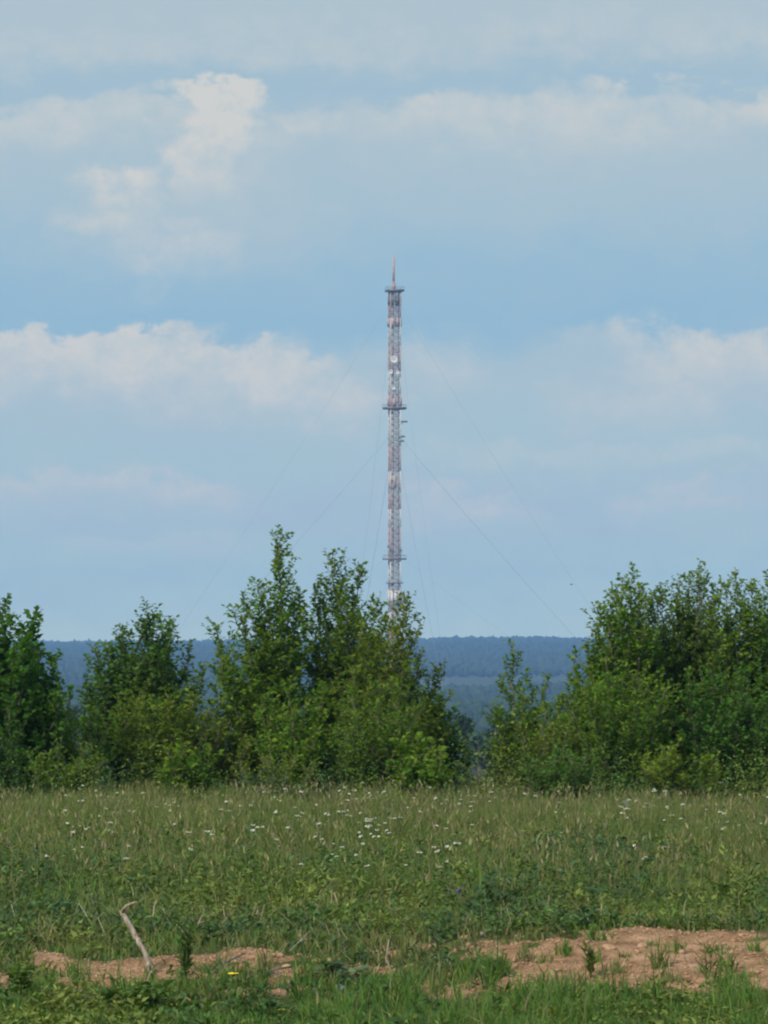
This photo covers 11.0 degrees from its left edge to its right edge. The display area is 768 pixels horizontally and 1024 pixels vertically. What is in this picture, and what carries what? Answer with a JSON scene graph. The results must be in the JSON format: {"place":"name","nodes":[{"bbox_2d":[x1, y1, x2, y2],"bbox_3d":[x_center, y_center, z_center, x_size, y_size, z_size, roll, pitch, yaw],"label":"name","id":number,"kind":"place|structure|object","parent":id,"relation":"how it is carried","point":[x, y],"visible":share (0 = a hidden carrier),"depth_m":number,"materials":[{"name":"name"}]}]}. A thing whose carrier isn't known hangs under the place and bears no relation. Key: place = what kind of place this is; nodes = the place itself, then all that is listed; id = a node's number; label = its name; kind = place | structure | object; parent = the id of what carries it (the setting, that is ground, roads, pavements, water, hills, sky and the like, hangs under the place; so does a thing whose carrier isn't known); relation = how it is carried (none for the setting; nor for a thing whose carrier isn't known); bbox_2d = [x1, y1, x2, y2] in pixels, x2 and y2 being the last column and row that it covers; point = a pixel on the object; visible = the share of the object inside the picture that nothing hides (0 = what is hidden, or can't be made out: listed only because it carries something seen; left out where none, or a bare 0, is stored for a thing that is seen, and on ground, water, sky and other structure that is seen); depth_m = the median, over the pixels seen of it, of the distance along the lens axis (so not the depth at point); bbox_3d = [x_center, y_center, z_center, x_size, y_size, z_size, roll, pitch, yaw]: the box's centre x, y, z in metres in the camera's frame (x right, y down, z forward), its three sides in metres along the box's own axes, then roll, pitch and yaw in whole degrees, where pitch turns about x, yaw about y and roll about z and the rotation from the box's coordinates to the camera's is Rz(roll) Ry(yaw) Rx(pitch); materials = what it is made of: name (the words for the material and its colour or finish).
{"place":"outdoors","nodes":[
{"label":"outdoors","id":0,"kind":"place"},
{"bbox_2d":[0,770,767,990],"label":"meadow grass","id":1,"kind":"structure","parent":0,"point":[28,815],"depth_m":44.66,"materials":[{"name":"green plant"}]},
{"bbox_2d":[0,863,767,1023],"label":"short grass","id":2,"kind":"structure","parent":0,"point":[401,993],"depth_m":29.30,"materials":[{"name":"green plant"}]},
{"bbox_2d":[0,673,767,1023],"bbox_3d":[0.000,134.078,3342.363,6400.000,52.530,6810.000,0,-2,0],"label":"ground","id":3,"kind":"structure","parent":0,"point":[624,945],"depth_m":30.39,"materials":[{"name":"soil"}]},
{"bbox_2d":[2,962,37,994],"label":"leafy weed","id":4,"kind":"object","parent":3,"relation":"on","point":[23,972],"visible":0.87,"depth_m":28.74,"materials":[{"name":"green plant"}]},
{"bbox_2d":[0,695,46,797],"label":"bush","id":5,"kind":"object","parent":3,"relation":"on","point":[8,772],"visible":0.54,"depth_m":61.33,"materials":[{"name":"green plant"}]},
{"bbox_2d":[0,593,73,792],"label":"alder tree","id":6,"kind":"object","parent":3,"relation":"on","point":[37,704],"visible":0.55,"depth_m":62.08,"materials":[{"name":"green plant"}]},
{"bbox_2d":[24,732,107,797],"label":"bush","id":7,"kind":"object","parent":3,"relation":"on","point":[49,780],"visible":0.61,"depth_m":60.10,"materials":[{"name":"green plant"}]},
{"bbox_2d":[59,704,88,755],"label":"slope tree","id":8,"kind":"object","parent":3,"relation":"on","point":[77,709],"visible":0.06,"depth_m":449.11,"materials":[{"name":"green plant"}]},
{"bbox_2d":[37,685,121,790],"bbox_3d":[-4.964,3.769,63.503,1.201,2.043,1.437,-2,-3,40],"label":"bush","id":9,"kind":"object","parent":3,"relation":"on","point":[68,744],"visible":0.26,"depth_m":63.54,"materials":[{"name":"green plant"}]},
{"bbox_2d":[94,980,174,1010],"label":"leafy weed","id":10,"kind":"object","parent":3,"relation":"on","point":[143,991],"visible":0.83,"depth_m":28.25,"materials":[{"name":"green plant"}]},
{"bbox_2d":[119,901,153,973],"bbox_3d":[-1.865,3.222,30.163,0.320,0.566,0.082,-1,-2,34],"label":"bleached stick","id":11,"kind":"object","parent":3,"relation":"on","point":[132,930],"visible":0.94,"depth_m":30.14,"materials":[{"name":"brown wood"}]},
{"bbox_2d":[75,596,215,793],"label":"willow tree","id":12,"kind":"object","parent":3,"relation":"on","point":[153,665],"visible":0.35,"depth_m":66.06,"materials":[{"name":"green plant"}]},
{"bbox_2d":[106,681,220,789],"bbox_3d":[-3.569,3.762,64.412,1.899,2.076,1.689,0,-2,0],"label":"bush","id":13,"kind":"object","parent":3,"relation":"on","point":[147,743],"visible":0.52,"depth_m":64.14,"materials":[{"name":"green plant"}]},
{"bbox_2d":[171,909,199,978],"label":"leafy weed","id":14,"kind":"object","parent":3,"relation":"on","point":[184,957],"visible":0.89,"depth_m":29.48,"materials":[{"name":"green plant"}]},
{"bbox_2d":[154,736,224,798],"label":"bush","id":15,"kind":"object","parent":3,"relation":"on","point":[168,772],"visible":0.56,"depth_m":60.63,"materials":[{"name":"green plant"}]},
{"bbox_2d":[198,711,219,773],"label":"slope tree","id":16,"kind":"object","parent":3,"relation":"on","point":[211,716],"depth_m":428.79,"materials":[{"name":"green plant"}]},
{"bbox_2d":[192,694,256,793],"bbox_3d":[-2.565,3.879,64.836,1.350,1.875,1.421,-1,-2,32],"label":"bush","id":17,"kind":"object","parent":3,"relation":"on","point":[228,761],"visible":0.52,"depth_m":64.63,"materials":[{"name":"green plant"}]},
{"bbox_2d":[211,950,251,974],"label":"dead branch","id":18,"kind":"object","parent":3,"relation":"on","point":[229,960],"visible":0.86,"depth_m":29.83,"materials":[{"name":"grey wood"}]},
{"bbox_2d":[200,524,330,787],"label":"willow tree","id":19,"kind":"object","parent":3,"relation":"on","point":[271,672],"visible":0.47,"depth_m":65.21,"materials":[{"name":"green plant"}]},
{"bbox_2d":[239,957,291,981],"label":"dead branch","id":20,"kind":"object","parent":3,"relation":"on","point":[273,970],"visible":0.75,"depth_m":29.65,"materials":[{"name":"grey wood"}]},
{"bbox_2d":[232,742,322,799],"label":"bush","id":21,"kind":"object","parent":3,"relation":"on","point":[268,763],"visible":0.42,"depth_m":60.46,"materials":[{"name":"green plant"}]},
{"bbox_2d":[249,678,350,794],"bbox_3d":[-1.275,3.673,63.072,1.713,2.102,1.518,0,-2,0],"label":"bush","id":22,"kind":"object","parent":3,"relation":"on","point":[313,745],"visible":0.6,"depth_m":63.08,"materials":[{"name":"green plant"}]},
{"bbox_2d":[289,930,310,951],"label":"dry stalk","id":23,"kind":"object","parent":3,"relation":"on","point":[299,941],"visible":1,"depth_m":30.60,"materials":[{"name":"beige plant"}]},
{"bbox_2d":[292,547,392,788],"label":"willow tree","id":24,"kind":"object","parent":3,"relation":"on","point":[334,665],"visible":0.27,"depth_m":65.89,"materials":[{"name":"green plant"}]},
{"bbox_2d":[314,959,370,983],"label":"leafy weed","id":25,"kind":"object","parent":3,"relation":"on","point":[338,964],"visible":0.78,"depth_m":29.37,"materials":[{"name":"green plant"}]},
{"bbox_2d":[377,835,379,872],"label":"white flower","id":26,"kind":"object","parent":3,"relation":"on","point":[378,850],"visible":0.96,"depth_m":39.97,"materials":[{"name":"green plant"}]},
{"bbox_2d":[329,675,428,795],"bbox_3d":[-0.037,3.633,62.592,1.664,2.150,1.802,0,-2,0],"label":"bush","id":27,"kind":"object","parent":3,"relation":"on","point":[368,751],"visible":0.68,"depth_m":62.43,"materials":[{"name":"green plant"}]},
{"bbox_2d":[0,705,767,1023],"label":"leafy herbs","id":28,"kind":"object","parent":3,"relation":"on","point":[59,1000],"visible":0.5,"depth_m":34.60,"materials":[{"name":"green plant"}]},
{"bbox_2d":[0,926,767,1001],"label":"soil crumbs","id":29,"kind":"object","parent":3,"relation":"on","point":[486,942],"visible":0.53,"depth_m":30.36,"materials":[{"name":"soil"}]},
{"bbox_2d":[9,635,766,778],"bbox_3d":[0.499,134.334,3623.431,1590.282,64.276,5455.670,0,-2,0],"label":"woods","id":30,"kind":"object","parent":3,"relation":"on","point":[480,656],"visible":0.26,"depth_m":3936.34,"materials":[{"name":"green plant"}]},
{"bbox_2d":[176,254,595,722],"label":"radio mast","id":31,"kind":"object","parent":30,"relation":"in","point":[392,407],"visible":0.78,"depth_m":1600.95,"materials":[{"name":"grey metal"}]},
{"bbox_2d":[385,940,390,962],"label":"dry stalk","id":32,"kind":"object","parent":3,"relation":"on","point":[387,951],"visible":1,"depth_m":30.10,"materials":[{"name":"beige plant"}]},
{"bbox_2d":[329,591,456,778],"bbox_3d":[0.131,2.999,64.383,2.128,3.472,1.899,0,-2,0],"label":"willow tree","id":33,"kind":"object","parent":3,"relation":"on","point":[393,667],"visible":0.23,"depth_m":64.22,"materials":[{"name":"green plant"}]},
{"bbox_2d":[378,728,457,798],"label":"bush","id":34,"kind":"object","parent":3,"relation":"on","point":[408,767],"visible":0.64,"depth_m":61.21,"materials":[{"name":"green plant"}]},
{"bbox_2d":[411,685,478,787],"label":"bush","id":35,"kind":"object","parent":3,"relation":"on","point":[452,735],"visible":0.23,"depth_m":66.07,"materials":[{"name":"green plant"}]},
{"bbox_2d":[449,709,476,784],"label":"slope tree","id":36,"kind":"object","parent":3,"relation":"on","point":[466,723],"visible":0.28,"depth_m":438.84,"materials":[{"name":"green plant"}]},
{"bbox_2d":[460,731,497,786],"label":"slope tree","id":37,"kind":"object","parent":3,"relation":"on","point":[478,739],"visible":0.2,"depth_m":399.24,"materials":[{"name":"green plant"}]},
{"bbox_2d":[458,880,526,907],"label":"leafy weed","id":38,"kind":"object","parent":3,"relation":"on","point":[492,897],"visible":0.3,"depth_m":35.07,"materials":[{"name":"green plant"}]},
{"bbox_2d":[482,705,511,782],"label":"slope tree","id":39,"kind":"object","parent":3,"relation":"on","point":[492,731],"visible":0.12,"depth_m":469.24,"materials":[{"name":"green plant"}]},
{"bbox_2d":[478,638,551,786],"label":"willow tree","id":40,"kind":"object","parent":3,"relation":"on","point":[504,732],"visible":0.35,"depth_m":67.37,"materials":[{"name":"green plant"}]},
{"bbox_2d":[492,705,580,794],"bbox_3d":[2.543,3.888,63.979,1.199,1.603,1.859,-1,-2,22],"label":"bush","id":41,"kind":"object","parent":3,"relation":"on","point":[544,744],"visible":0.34,"depth_m":63.77,"materials":[{"name":"green plant"}]},
{"bbox_2d":[520,740,599,803],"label":"bush","id":42,"kind":"object","parent":3,"relation":"on","point":[541,779],"visible":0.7,"depth_m":60.35,"materials":[{"name":"green plant"}]},
{"bbox_2d":[552,696,569,728],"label":"slope tree","id":43,"kind":"object","parent":3,"relation":"on","point":[563,709],"visible":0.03,"depth_m":479.49,"materials":[{"name":"green plant"}]},
{"bbox_2d":[533,686,590,786],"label":"bush","id":44,"kind":"object","parent":3,"relation":"on","point":[560,701],"visible":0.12,"depth_m":65.36,"materials":[{"name":"green plant"}]},
{"bbox_2d":[577,941,599,977],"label":"leafy weed","id":45,"kind":"object","parent":3,"relation":"on","point":[590,965],"visible":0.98,"depth_m":29.39,"materials":[{"name":"green plant"}]},
{"bbox_2d":[604,944,613,949],"bbox_3d":[1.716,3.305,30.315,0.091,0.058,0.089,0,-2,3],"label":"clay clod","id":46,"kind":"object","parent":3,"relation":"on","point":[609,947],"visible":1,"depth_m":30.28,"materials":[{"name":"beige soil"}]},
{"bbox_2d":[557,561,675,790],"bbox_3d":[3.767,2.802,64.865,1.962,4.005,1.848,0,-2,0],"label":"willow tree","id":47,"kind":"object","parent":3,"relation":"on","point":[630,649],"visible":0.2,"depth_m":64.54,"materials":[{"name":"green plant"}]},
{"bbox_2d":[565,660,685,797],"bbox_3d":[3.778,3.518,62.886,1.911,2.394,1.824,0,-2,0],"label":"bush","id":48,"kind":"object","parent":3,"relation":"on","point":[639,741],"visible":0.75,"depth_m":62.59,"materials":[{"name":"green plant"}]},
{"bbox_2d":[637,943,647,947],"bbox_3d":[1.970,3.304,30.439,0.080,0.056,0.096,-1,-2,24],"label":"clay clod","id":49,"kind":"object","parent":3,"relation":"on","point":[639,945],"visible":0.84,"depth_m":30.41,"materials":[{"name":"beige soil"}]},
{"bbox_2d":[634,734,726,802],"bbox_3d":[4.441,3.969,59.982,1.348,1.317,1.573,0,-2,0],"label":"bush","id":50,"kind":"object","parent":3,"relation":"on","point":[664,763],"visible":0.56,"depth_m":59.58,"materials":[{"name":"green plant"}]},
{"bbox_2d":[625,558,736,786],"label":"willow tree","id":51,"kind":"object","parent":3,"relation":"on","point":[689,648],"visible":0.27,"depth_m":65.64,"materials":[{"name":"green plant"}]},
{"bbox_2d":[696,978,705,983],"bbox_3d":[2.323,3.438,29.285,0.067,0.053,0.086,-2,-3,45],"label":"clay clod","id":52,"kind":"object","parent":3,"relation":"on","point":[699,980],"visible":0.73,"depth_m":29.26,"materials":[{"name":"beige soil"}]},
{"bbox_2d":[691,938,719,984],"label":"leafy weed","id":53,"kind":"object","parent":3,"relation":"on","point":[701,970],"visible":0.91,"depth_m":29.19,"materials":[{"name":"green plant"}]},
{"bbox_2d":[664,661,767,799],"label":"bush","id":54,"kind":"object","parent":3,"relation":"on","point":[712,728],"visible":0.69,"depth_m":62.76,"materials":[{"name":"green plant"}]},
{"bbox_2d":[686,567,767,791],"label":"willow tree","id":55,"kind":"object","parent":3,"relation":"on","point":[732,652],"visible":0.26,"depth_m":65.14,"materials":[{"name":"green plant"}]},
{"bbox_2d":[707,871,766,905],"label":"leafy weed","id":56,"kind":"object","parent":3,"relation":"on","point":[723,886],"visible":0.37,"depth_m":35.30,"materials":[{"name":"green plant"}]},
{"bbox_2d":[0,0,767,641],"label":"sky","id":57,"kind":"structure","parent":0,"point":[206,206],"materials":[{"name":"blue"}]}
]}

